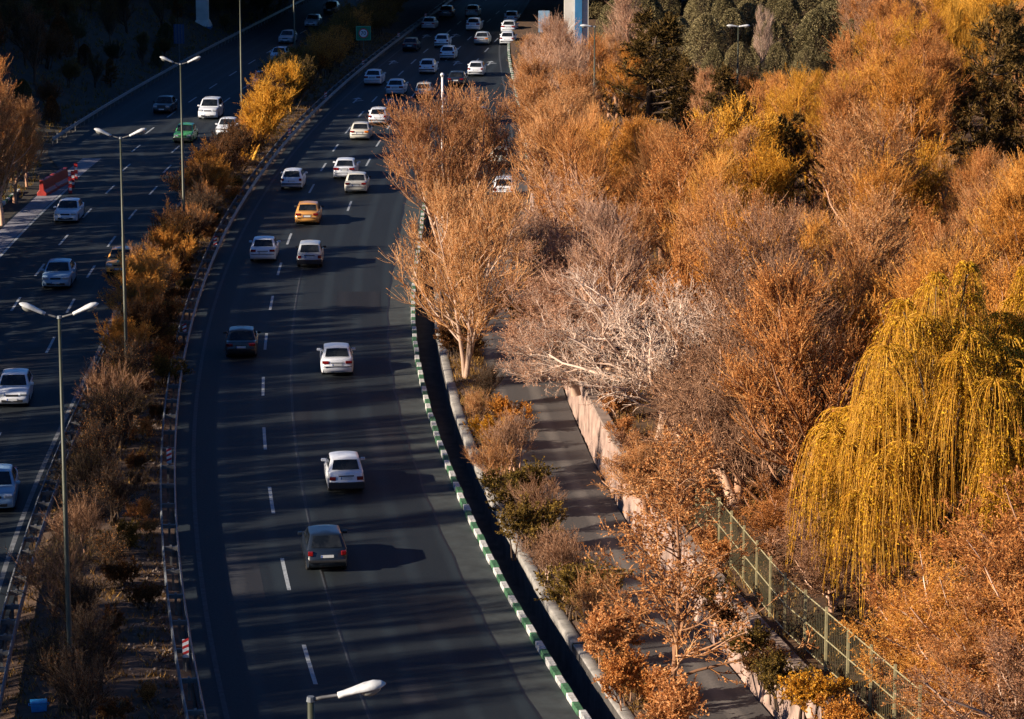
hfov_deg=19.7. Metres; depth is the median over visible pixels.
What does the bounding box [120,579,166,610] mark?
weedy bush
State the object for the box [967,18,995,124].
tree
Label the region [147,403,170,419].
weedy bush
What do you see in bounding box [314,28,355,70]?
median shrub
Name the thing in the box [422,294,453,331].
shrub
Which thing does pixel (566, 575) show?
shrub
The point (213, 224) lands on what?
weedy bush
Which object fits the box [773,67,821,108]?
tree
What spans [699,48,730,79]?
dome conifer
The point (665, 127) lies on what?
tree
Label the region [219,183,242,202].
weedy bush
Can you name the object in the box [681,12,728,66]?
dome conifer
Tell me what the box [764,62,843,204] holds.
tree
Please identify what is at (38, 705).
plastic crate
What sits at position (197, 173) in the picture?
median shrub
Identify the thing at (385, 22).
median shrub
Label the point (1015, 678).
park tree
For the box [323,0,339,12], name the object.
car
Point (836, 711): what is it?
bush
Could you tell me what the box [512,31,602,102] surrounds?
tree
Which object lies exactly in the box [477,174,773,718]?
side road
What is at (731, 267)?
tree
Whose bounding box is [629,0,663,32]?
dome conifer
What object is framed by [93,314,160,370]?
median shrub
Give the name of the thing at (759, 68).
dome conifer
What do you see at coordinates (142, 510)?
weedy bush
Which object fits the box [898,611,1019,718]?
park tree
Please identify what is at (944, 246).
tree
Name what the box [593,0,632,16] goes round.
dome conifer
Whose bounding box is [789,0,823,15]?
dome conifer
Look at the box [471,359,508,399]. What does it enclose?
shrub
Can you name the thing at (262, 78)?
median shrub
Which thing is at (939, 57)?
tree
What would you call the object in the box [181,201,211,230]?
median shrub
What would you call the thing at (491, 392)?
ground
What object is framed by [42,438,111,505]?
median shrub
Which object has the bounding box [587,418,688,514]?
park tree
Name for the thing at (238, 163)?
median shrub
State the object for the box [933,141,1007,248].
tree
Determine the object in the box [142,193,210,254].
median shrub
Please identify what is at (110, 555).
median shrub
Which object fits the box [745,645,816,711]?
bush
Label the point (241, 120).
median shrub
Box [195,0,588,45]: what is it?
road bridge
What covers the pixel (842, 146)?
tree
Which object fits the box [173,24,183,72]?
road sign
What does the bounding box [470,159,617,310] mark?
bare tree
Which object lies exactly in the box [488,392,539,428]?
shrub
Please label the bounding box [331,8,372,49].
median shrub
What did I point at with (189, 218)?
median shrub
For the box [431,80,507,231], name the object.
verge tree
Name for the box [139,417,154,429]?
weedy bush
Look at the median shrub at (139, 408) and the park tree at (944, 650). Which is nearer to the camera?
the park tree at (944, 650)
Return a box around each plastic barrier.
[37,175,56,195]
[50,168,67,188]
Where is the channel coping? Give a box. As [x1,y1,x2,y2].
[434,215,635,718]
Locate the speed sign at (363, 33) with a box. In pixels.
[356,26,370,59]
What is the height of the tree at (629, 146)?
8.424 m
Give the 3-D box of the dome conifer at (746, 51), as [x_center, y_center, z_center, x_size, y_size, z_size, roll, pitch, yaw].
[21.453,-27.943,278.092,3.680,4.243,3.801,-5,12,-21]
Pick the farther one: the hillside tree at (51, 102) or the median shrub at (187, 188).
the hillside tree at (51, 102)
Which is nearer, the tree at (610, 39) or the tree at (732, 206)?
the tree at (732, 206)
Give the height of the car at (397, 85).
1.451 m
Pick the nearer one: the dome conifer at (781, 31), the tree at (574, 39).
the tree at (574, 39)
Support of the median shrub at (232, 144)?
on the median
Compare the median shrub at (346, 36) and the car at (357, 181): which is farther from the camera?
the median shrub at (346, 36)
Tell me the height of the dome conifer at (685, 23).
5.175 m
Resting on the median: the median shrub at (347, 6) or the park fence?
the median shrub at (347, 6)
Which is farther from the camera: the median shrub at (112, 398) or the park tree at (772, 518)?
the median shrub at (112, 398)
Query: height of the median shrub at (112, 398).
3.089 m
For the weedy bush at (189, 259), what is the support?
on the median
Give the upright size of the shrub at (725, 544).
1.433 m
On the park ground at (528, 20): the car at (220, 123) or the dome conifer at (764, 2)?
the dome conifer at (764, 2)
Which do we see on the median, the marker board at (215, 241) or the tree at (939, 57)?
the marker board at (215, 241)
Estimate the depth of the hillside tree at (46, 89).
258.97 m
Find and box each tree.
[0,54,40,178]
[0,78,24,225]
[4,93,49,203]
[12,2,47,85]
[13,79,32,101]
[14,122,41,186]
[32,76,66,107]
[35,24,73,69]
[42,96,62,122]
[48,9,92,54]
[48,15,74,59]
[56,56,82,89]
[77,44,92,65]
[86,53,104,87]
[96,0,119,45]
[100,57,118,86]
[101,39,127,64]
[107,0,136,32]
[132,29,149,45]
[136,32,148,67]
[149,47,164,66]
[151,37,171,56]
[155,22,175,46]
[367,78,527,278]
[377,165,545,377]
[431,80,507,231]
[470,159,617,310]
[491,236,606,353]
[493,284,642,397]
[501,53,599,144]
[502,25,597,93]
[504,90,601,239]
[509,19,575,106]
[510,64,595,170]
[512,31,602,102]
[513,7,595,91]
[513,37,542,80]
[515,79,619,175]
[516,34,538,63]
[516,87,602,160]
[519,110,628,242]
[526,67,614,155]
[528,258,762,442]
[537,189,674,385]
[543,68,610,136]
[545,99,616,191]
[554,170,625,287]
[565,115,635,204]
[565,201,672,369]
[568,28,585,69]
[577,419,818,686]
[578,29,624,119]
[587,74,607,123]
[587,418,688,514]
[590,42,648,130]
[593,30,633,116]
[595,35,623,98]
[597,294,847,491]
[598,4,707,124]
[601,0,653,61]
[604,37,638,103]
[604,161,655,275]
[606,116,665,204]
[607,111,685,260]
[607,113,666,161]
[611,115,695,282]
[613,76,646,122]
[627,107,739,257]
[639,228,720,412]
[639,330,808,506]
[656,119,688,158]
[658,140,750,279]
[658,193,826,381]
[662,186,723,257]
[663,162,783,294]
[664,55,717,144]
[677,179,808,332]
[684,199,797,328]
[686,92,790,183]
[687,64,743,124]
[690,327,868,544]
[695,238,887,504]
[696,249,908,501]
[698,146,770,222]
[700,62,743,142]
[708,129,804,219]
[715,121,766,188]
[722,71,750,106]
[731,472,819,563]
[734,69,761,121]
[745,79,791,147]
[752,2,780,81]
[754,71,776,90]
[755,82,778,120]
[756,69,788,99]
[758,83,803,150]
[758,496,852,585]
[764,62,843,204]
[766,82,809,118]
[767,83,821,192]
[768,259,892,484]
[770,109,826,207]
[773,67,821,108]
[776,197,834,276]
[777,89,930,252]
[779,205,839,261]
[781,62,877,203]
[781,203,845,275]
[782,530,884,612]
[793,211,856,310]
[795,481,919,573]
[803,64,867,211]
[807,67,828,105]
[809,124,904,221]
[809,175,917,396]
[812,235,903,395]
[814,147,937,296]
[822,13,918,106]
[830,530,1003,707]
[833,0,862,36]
[833,0,869,47]
[838,41,891,155]
[840,0,905,49]
[843,535,958,620]
[846,17,900,74]
[847,425,1023,660]
[852,56,950,115]
[854,45,908,147]
[857,0,915,52]
[859,551,976,660]
[860,3,913,57]
[863,234,990,477]
[864,134,961,287]
[866,46,958,228]
[866,559,1021,718]
[869,199,960,286]
[874,21,989,144]
[877,0,951,52]
[877,227,1010,342]
[878,240,963,366]
[881,59,956,208]
[882,513,1023,718]
[883,0,947,43]
[883,11,935,57]
[893,615,1023,718]
[894,220,963,284]
[895,0,924,31]
[895,635,1020,718]
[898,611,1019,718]
[901,501,1023,605]
[909,30,962,151]
[910,0,924,17]
[912,0,936,25]
[912,154,955,195]
[913,220,1014,289]
[916,149,959,231]
[917,1,986,73]
[918,0,955,31]
[918,155,976,241]
[926,244,1023,531]
[930,0,1023,161]
[932,0,990,114]
[932,150,964,205]
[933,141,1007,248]
[934,35,968,147]
[938,0,993,81]
[940,144,1009,226]
[940,161,1012,264]
[940,242,1015,302]
[947,2,967,30]
[952,144,1023,262]
[952,155,972,195]
[955,268,1001,311]
[960,176,1023,311]
[961,0,1019,32]
[963,530,1011,609]
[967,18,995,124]
[970,0,1023,79]
[972,43,1020,142]
[975,6,1023,164]
[978,0,998,21]
[982,249,1023,314]
[991,0,1023,22]
[992,153,1016,190]
[995,79,1023,160]
[1000,591,1023,671]
[1010,89,1023,137]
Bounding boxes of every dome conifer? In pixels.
[588,0,609,18]
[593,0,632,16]
[595,0,633,40]
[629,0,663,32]
[634,25,656,49]
[651,15,698,60]
[657,9,675,22]
[659,0,680,13]
[681,0,717,37]
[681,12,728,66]
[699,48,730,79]
[710,8,754,61]
[711,0,740,42]
[718,0,747,23]
[719,42,758,81]
[737,0,765,40]
[739,21,758,60]
[746,5,770,29]
[749,17,793,65]
[756,0,767,6]
[757,54,774,77]
[758,42,793,82]
[765,0,786,17]
[771,0,803,43]
[788,9,838,62]
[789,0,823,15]
[789,46,826,82]
[790,25,821,62]
[815,0,847,42]
[817,51,835,74]
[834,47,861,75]
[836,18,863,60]
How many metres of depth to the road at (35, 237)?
196.89 m
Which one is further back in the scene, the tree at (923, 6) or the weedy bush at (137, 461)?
the tree at (923, 6)
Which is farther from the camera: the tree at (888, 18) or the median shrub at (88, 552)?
the tree at (888, 18)
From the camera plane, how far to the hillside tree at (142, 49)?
298.82 m
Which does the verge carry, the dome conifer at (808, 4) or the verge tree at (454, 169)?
the verge tree at (454, 169)
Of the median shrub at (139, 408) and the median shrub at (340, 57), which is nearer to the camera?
the median shrub at (139, 408)
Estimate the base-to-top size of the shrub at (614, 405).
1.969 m
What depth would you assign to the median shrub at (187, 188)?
199.99 m
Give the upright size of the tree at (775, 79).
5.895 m
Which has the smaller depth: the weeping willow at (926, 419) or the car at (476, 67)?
the weeping willow at (926, 419)
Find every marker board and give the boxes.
[166,448,171,474]
[182,323,185,343]
[182,638,188,671]
[214,236,216,249]
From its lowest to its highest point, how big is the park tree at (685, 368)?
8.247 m
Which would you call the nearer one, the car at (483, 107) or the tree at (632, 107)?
the tree at (632, 107)
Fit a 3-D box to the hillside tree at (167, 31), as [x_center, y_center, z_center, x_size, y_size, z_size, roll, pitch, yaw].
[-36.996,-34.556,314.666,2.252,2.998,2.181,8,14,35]
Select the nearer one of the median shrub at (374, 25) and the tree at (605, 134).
the tree at (605, 134)
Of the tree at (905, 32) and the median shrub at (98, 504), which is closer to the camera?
the median shrub at (98, 504)
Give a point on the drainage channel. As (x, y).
(577, 675)
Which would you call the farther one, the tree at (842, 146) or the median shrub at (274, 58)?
the median shrub at (274, 58)
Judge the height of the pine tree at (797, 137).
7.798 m
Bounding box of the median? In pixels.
[0,0,455,718]
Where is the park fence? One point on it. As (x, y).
(750, 577)
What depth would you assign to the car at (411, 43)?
320.41 m
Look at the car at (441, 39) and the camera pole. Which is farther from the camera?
the car at (441, 39)
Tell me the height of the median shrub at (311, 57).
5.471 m
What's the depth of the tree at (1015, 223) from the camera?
134.09 m
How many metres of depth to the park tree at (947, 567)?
96.04 m
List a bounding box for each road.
[0,0,364,648]
[173,174,578,718]
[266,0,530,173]
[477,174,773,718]
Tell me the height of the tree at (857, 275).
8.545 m
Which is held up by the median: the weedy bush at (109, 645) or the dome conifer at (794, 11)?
the weedy bush at (109, 645)
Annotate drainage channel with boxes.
[415,210,621,718]
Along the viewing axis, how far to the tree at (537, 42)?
237.89 m
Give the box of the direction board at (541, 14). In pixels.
[538,11,549,35]
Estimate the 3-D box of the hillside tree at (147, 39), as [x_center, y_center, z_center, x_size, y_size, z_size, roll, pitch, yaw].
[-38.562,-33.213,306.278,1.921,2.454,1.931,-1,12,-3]
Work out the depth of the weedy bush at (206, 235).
193.04 m
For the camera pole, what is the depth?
218.75 m
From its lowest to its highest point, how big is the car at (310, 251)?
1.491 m
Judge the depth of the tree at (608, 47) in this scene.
268.71 m
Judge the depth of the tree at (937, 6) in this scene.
275.58 m
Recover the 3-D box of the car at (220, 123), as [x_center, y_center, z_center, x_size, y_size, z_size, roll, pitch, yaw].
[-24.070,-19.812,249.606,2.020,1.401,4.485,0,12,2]
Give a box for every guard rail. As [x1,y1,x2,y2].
[0,118,244,713]
[52,0,308,145]
[160,0,452,718]
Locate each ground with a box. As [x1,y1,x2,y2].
[1,46,769,717]
[510,0,1023,718]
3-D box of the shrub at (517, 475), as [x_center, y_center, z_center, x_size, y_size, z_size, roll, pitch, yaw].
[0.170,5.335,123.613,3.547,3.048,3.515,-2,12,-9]
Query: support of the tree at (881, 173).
on the park ground at (528, 20)
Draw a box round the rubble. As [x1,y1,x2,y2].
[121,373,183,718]
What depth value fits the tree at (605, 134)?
175.75 m
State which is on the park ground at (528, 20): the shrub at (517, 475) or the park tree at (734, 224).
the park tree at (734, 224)
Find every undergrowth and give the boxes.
[2,0,288,211]
[513,35,1003,718]
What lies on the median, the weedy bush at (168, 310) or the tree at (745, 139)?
the weedy bush at (168, 310)
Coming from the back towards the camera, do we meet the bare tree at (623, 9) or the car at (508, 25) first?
the car at (508, 25)
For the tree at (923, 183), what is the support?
on the park ground at (528, 20)
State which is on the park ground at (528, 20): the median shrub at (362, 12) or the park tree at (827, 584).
the park tree at (827, 584)
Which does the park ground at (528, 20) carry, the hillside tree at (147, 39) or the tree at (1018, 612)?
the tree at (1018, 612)
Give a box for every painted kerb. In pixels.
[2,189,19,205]
[411,194,591,718]
[508,43,526,156]
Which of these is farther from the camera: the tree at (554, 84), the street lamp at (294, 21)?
the street lamp at (294, 21)
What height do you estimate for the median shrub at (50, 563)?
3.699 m
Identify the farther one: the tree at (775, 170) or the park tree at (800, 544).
the tree at (775, 170)
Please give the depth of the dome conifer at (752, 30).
295.28 m
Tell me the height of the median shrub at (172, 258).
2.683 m
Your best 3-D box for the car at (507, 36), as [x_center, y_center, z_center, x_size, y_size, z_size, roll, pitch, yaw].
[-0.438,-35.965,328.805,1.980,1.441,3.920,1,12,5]
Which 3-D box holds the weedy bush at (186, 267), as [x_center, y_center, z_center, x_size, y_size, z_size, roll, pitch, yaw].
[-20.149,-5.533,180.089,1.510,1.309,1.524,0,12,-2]
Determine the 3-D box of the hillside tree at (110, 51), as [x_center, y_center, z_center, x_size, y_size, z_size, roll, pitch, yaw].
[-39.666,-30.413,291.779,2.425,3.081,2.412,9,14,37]
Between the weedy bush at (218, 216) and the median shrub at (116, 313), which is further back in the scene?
the weedy bush at (218, 216)
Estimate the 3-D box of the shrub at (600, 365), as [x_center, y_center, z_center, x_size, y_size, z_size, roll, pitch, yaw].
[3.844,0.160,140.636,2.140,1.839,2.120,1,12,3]
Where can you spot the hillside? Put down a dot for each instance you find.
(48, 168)
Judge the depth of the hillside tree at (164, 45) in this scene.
308.81 m
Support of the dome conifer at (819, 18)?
on the park ground at (528, 20)
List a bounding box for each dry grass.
[0,32,399,718]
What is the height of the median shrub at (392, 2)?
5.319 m
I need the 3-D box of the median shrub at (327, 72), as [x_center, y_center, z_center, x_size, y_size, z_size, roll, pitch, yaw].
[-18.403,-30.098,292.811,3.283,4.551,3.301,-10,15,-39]
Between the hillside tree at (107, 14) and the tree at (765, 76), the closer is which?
the tree at (765, 76)
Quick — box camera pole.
[440,73,443,168]
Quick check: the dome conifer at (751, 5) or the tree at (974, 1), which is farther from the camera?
the dome conifer at (751, 5)
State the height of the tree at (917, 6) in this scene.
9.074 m
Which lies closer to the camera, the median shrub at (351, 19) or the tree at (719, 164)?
the tree at (719, 164)
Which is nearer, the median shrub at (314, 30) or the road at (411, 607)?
the road at (411, 607)
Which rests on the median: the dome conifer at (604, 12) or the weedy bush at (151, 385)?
the weedy bush at (151, 385)
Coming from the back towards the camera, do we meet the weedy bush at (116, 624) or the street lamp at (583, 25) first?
the street lamp at (583, 25)
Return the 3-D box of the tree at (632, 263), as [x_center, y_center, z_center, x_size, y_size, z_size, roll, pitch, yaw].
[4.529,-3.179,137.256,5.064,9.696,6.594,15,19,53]
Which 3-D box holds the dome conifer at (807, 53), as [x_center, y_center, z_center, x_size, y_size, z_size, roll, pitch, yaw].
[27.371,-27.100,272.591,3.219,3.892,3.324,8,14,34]
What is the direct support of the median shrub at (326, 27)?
on the median
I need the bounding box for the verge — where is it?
[442,212,655,718]
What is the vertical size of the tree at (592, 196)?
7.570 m
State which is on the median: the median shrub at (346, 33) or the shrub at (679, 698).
the median shrub at (346, 33)
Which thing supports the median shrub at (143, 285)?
on the median
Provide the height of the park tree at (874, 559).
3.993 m
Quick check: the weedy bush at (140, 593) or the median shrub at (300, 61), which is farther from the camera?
the median shrub at (300, 61)
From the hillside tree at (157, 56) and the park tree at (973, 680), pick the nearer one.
the park tree at (973, 680)
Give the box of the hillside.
[0,0,309,226]
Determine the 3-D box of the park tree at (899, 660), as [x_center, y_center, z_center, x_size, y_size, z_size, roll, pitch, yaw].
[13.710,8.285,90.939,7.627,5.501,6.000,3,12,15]
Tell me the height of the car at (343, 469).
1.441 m
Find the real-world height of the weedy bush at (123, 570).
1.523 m
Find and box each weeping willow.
[783,260,1023,620]
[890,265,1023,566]
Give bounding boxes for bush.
[90,637,117,654]
[94,694,139,718]
[95,604,124,633]
[96,514,142,552]
[99,555,143,585]
[119,419,159,443]
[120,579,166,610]
[122,493,155,520]
[125,449,151,469]
[127,470,152,487]
[135,679,160,702]
[136,516,159,534]
[138,374,155,395]
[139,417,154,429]
[141,337,180,365]
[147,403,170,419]
[148,351,195,384]
[150,319,182,342]
[152,284,180,301]
[155,300,178,323]
[158,334,187,356]
[160,295,185,317]
[173,253,194,265]
[175,258,193,275]
[175,277,196,289]
[175,285,189,297]
[193,234,203,253]
[199,225,224,241]
[205,211,217,228]
[209,208,224,221]
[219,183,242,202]
[230,175,243,187]
[497,277,554,339]
[522,266,567,292]
[692,568,743,610]
[696,596,749,639]
[721,617,772,665]
[734,639,786,686]
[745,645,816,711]
[774,666,857,718]
[806,690,876,718]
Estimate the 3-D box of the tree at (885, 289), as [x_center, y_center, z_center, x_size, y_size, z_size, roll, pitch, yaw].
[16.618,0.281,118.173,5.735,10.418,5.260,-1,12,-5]
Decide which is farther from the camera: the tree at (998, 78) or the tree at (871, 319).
the tree at (998, 78)
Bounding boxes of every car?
[0,368,33,405]
[0,463,19,507]
[40,258,76,287]
[53,197,84,221]
[104,246,130,273]
[153,95,177,112]
[173,122,198,142]
[197,96,223,118]
[215,117,238,135]
[223,326,260,355]
[249,236,280,260]
[252,70,263,89]
[270,46,288,58]
[278,29,297,43]
[281,167,307,188]
[294,201,323,223]
[295,240,325,266]
[298,524,346,569]
[304,14,321,26]
[317,342,355,373]
[321,451,364,489]
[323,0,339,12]
[333,157,359,177]
[344,171,370,192]
[350,121,373,139]
[364,69,385,84]
[368,107,389,124]
[386,78,408,94]
[402,37,420,50]
[414,82,434,97]
[419,58,438,73]
[421,17,438,29]
[434,33,452,46]
[439,5,455,16]
[440,45,458,59]
[447,70,467,85]
[465,5,481,16]
[466,17,483,30]
[467,61,486,75]
[471,106,490,121]
[474,31,491,44]
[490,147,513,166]
[493,175,518,195]
[500,31,516,44]
[501,20,518,32]
[504,11,520,21]
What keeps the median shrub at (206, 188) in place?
on the median
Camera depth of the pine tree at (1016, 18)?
207.51 m
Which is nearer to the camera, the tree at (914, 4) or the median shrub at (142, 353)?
the median shrub at (142, 353)
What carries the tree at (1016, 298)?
on the park ground at (528, 20)
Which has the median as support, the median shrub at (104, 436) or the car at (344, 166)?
the median shrub at (104, 436)
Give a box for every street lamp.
[19,302,98,709]
[94,128,145,356]
[160,56,200,212]
[239,0,242,132]
[293,0,294,46]
[306,680,385,718]
[580,24,595,88]
[727,24,749,96]
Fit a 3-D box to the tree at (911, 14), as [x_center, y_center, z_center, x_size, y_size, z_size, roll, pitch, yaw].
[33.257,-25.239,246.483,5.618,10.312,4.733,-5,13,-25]
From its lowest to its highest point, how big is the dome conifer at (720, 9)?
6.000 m
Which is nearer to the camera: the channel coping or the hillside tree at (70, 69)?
the channel coping
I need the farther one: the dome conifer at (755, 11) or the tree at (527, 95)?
the dome conifer at (755, 11)
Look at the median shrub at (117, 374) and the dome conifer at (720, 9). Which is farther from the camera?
the dome conifer at (720, 9)
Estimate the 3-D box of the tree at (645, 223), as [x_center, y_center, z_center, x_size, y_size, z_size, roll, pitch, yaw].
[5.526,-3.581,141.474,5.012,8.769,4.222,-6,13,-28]
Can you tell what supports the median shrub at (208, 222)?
on the median
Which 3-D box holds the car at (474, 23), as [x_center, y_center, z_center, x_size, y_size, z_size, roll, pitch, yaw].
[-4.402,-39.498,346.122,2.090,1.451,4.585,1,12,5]
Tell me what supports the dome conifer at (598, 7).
on the park ground at (528, 20)
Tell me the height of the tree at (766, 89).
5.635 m
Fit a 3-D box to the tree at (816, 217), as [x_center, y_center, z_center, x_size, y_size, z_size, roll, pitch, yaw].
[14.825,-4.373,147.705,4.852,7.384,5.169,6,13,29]
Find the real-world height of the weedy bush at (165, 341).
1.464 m
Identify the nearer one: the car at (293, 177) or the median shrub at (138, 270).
the median shrub at (138, 270)
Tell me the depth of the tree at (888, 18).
250.99 m
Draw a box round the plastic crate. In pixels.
[28,698,48,712]
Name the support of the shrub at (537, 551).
on the verge
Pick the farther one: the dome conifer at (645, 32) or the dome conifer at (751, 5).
the dome conifer at (751, 5)
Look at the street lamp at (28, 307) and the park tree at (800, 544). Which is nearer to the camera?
the street lamp at (28, 307)
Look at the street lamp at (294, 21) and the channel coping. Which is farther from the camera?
the street lamp at (294, 21)
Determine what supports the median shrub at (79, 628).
on the median
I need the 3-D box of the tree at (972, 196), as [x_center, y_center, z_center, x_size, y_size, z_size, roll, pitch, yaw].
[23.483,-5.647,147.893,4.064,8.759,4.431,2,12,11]
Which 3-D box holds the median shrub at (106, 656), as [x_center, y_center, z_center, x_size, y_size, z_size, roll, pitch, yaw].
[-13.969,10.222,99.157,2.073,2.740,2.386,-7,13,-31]
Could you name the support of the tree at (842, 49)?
on the park ground at (528, 20)
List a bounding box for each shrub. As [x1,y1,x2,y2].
[0,526,92,620]
[14,610,108,713]
[21,639,118,718]
[27,525,102,583]
[38,491,109,558]
[41,557,113,625]
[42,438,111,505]
[54,478,119,539]
[61,592,127,665]
[65,383,140,460]
[65,413,123,460]
[71,356,156,406]
[72,442,124,491]
[72,621,129,692]
[77,375,158,447]
[83,381,139,437]
[83,520,136,564]
[86,451,151,525]
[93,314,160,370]
[93,336,157,383]
[93,358,141,388]
[97,272,166,314]
[102,241,168,298]
[102,330,160,377]
[111,300,148,323]
[117,231,164,263]
[118,289,178,354]
[127,242,188,285]
[141,216,202,271]
[141,257,182,306]
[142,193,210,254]
[156,226,185,264]
[159,157,228,195]
[160,250,180,283]
[161,209,206,241]
[173,175,222,208]
[177,153,239,203]
[178,184,223,215]
[179,136,227,171]
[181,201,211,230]
[186,204,215,238]
[190,177,218,203]
[199,137,252,189]
[202,125,256,182]
[215,117,275,170]
[234,76,302,159]
[235,105,276,137]
[245,56,307,110]
[245,65,283,91]
[251,81,294,118]
[257,49,289,77]
[258,48,318,101]
[268,41,320,66]
[272,50,315,106]
[273,42,320,70]
[276,63,325,109]
[284,46,316,98]
[299,34,339,83]
[301,19,340,40]
[303,22,330,44]
[303,28,353,72]
[305,21,357,66]
[307,32,348,78]
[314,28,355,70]
[321,40,336,75]
[323,13,355,40]
[325,2,362,51]
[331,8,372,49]
[338,16,373,54]
[341,0,380,26]
[351,4,372,45]
[352,0,402,28]
[356,0,387,41]
[356,0,389,33]
[361,3,392,39]
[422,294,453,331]
[433,317,492,358]
[461,389,501,421]
[461,430,521,489]
[462,413,505,445]
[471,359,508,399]
[476,455,560,510]
[478,403,538,471]
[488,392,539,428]
[492,491,568,560]
[502,190,525,217]
[506,467,570,520]
[513,515,577,586]
[533,555,633,621]
[537,522,607,597]
[558,565,645,623]
[577,597,659,668]
[580,364,606,385]
[582,359,610,377]
[592,641,670,710]
[596,385,638,418]
[602,414,635,437]
[608,426,654,454]
[634,665,709,718]
[643,485,694,520]
[655,454,691,488]
[688,521,723,549]
[699,536,742,565]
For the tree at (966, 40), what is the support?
on the park ground at (528, 20)
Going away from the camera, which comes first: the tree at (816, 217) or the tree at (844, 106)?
the tree at (816, 217)
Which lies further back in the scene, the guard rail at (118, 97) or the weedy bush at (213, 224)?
the guard rail at (118, 97)
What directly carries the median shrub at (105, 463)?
on the median
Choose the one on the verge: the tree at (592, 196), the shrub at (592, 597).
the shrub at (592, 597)
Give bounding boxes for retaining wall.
[526,145,842,718]
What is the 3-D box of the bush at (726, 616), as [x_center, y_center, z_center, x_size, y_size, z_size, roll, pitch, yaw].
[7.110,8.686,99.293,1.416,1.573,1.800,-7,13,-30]
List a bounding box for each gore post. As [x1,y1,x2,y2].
[67,176,72,193]
[71,171,75,187]
[74,163,78,179]
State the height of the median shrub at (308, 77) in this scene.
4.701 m
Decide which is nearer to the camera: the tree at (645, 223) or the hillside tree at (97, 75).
the tree at (645, 223)
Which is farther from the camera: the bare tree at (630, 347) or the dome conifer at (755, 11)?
the dome conifer at (755, 11)
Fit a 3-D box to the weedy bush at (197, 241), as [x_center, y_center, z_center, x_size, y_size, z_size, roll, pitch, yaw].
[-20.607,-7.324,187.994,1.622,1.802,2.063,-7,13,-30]
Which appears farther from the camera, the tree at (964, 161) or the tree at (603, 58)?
the tree at (603, 58)
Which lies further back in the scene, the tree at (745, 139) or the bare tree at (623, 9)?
the bare tree at (623, 9)
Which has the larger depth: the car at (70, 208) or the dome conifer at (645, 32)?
the dome conifer at (645, 32)
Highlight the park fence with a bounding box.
[695,470,921,718]
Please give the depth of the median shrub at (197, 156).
210.82 m
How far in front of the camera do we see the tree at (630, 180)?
166.51 m
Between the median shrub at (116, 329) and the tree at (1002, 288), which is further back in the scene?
the median shrub at (116, 329)
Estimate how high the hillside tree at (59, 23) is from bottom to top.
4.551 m
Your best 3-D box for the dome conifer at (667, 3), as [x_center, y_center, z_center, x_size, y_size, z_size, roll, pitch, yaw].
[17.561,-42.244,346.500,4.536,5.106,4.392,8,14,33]
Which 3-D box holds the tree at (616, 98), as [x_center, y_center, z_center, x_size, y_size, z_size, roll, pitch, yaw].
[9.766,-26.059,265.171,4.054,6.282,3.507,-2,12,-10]
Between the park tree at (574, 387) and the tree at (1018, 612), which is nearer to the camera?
the tree at (1018, 612)
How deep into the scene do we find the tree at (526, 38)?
269.66 m
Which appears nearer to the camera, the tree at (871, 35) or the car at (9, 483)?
the car at (9, 483)
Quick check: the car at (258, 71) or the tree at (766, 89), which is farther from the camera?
the car at (258, 71)
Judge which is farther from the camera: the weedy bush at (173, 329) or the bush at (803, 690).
the weedy bush at (173, 329)
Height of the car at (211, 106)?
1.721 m
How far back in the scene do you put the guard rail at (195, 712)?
146.97 m
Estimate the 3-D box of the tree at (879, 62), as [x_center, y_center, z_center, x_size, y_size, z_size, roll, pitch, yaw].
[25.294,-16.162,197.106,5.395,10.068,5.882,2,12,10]
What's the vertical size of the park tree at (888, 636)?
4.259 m
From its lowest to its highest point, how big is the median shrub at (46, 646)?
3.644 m
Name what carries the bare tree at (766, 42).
on the park ground at (528, 20)
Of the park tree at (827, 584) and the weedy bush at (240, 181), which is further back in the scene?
the weedy bush at (240, 181)
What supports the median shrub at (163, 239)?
on the median
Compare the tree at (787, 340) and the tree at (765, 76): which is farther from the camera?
the tree at (765, 76)
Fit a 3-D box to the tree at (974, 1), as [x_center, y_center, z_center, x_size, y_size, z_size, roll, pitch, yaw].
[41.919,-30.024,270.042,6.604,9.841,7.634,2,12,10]
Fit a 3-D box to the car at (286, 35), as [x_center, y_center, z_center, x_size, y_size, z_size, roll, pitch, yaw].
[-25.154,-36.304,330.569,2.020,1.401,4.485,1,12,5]
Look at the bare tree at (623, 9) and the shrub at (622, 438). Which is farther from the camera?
the bare tree at (623, 9)

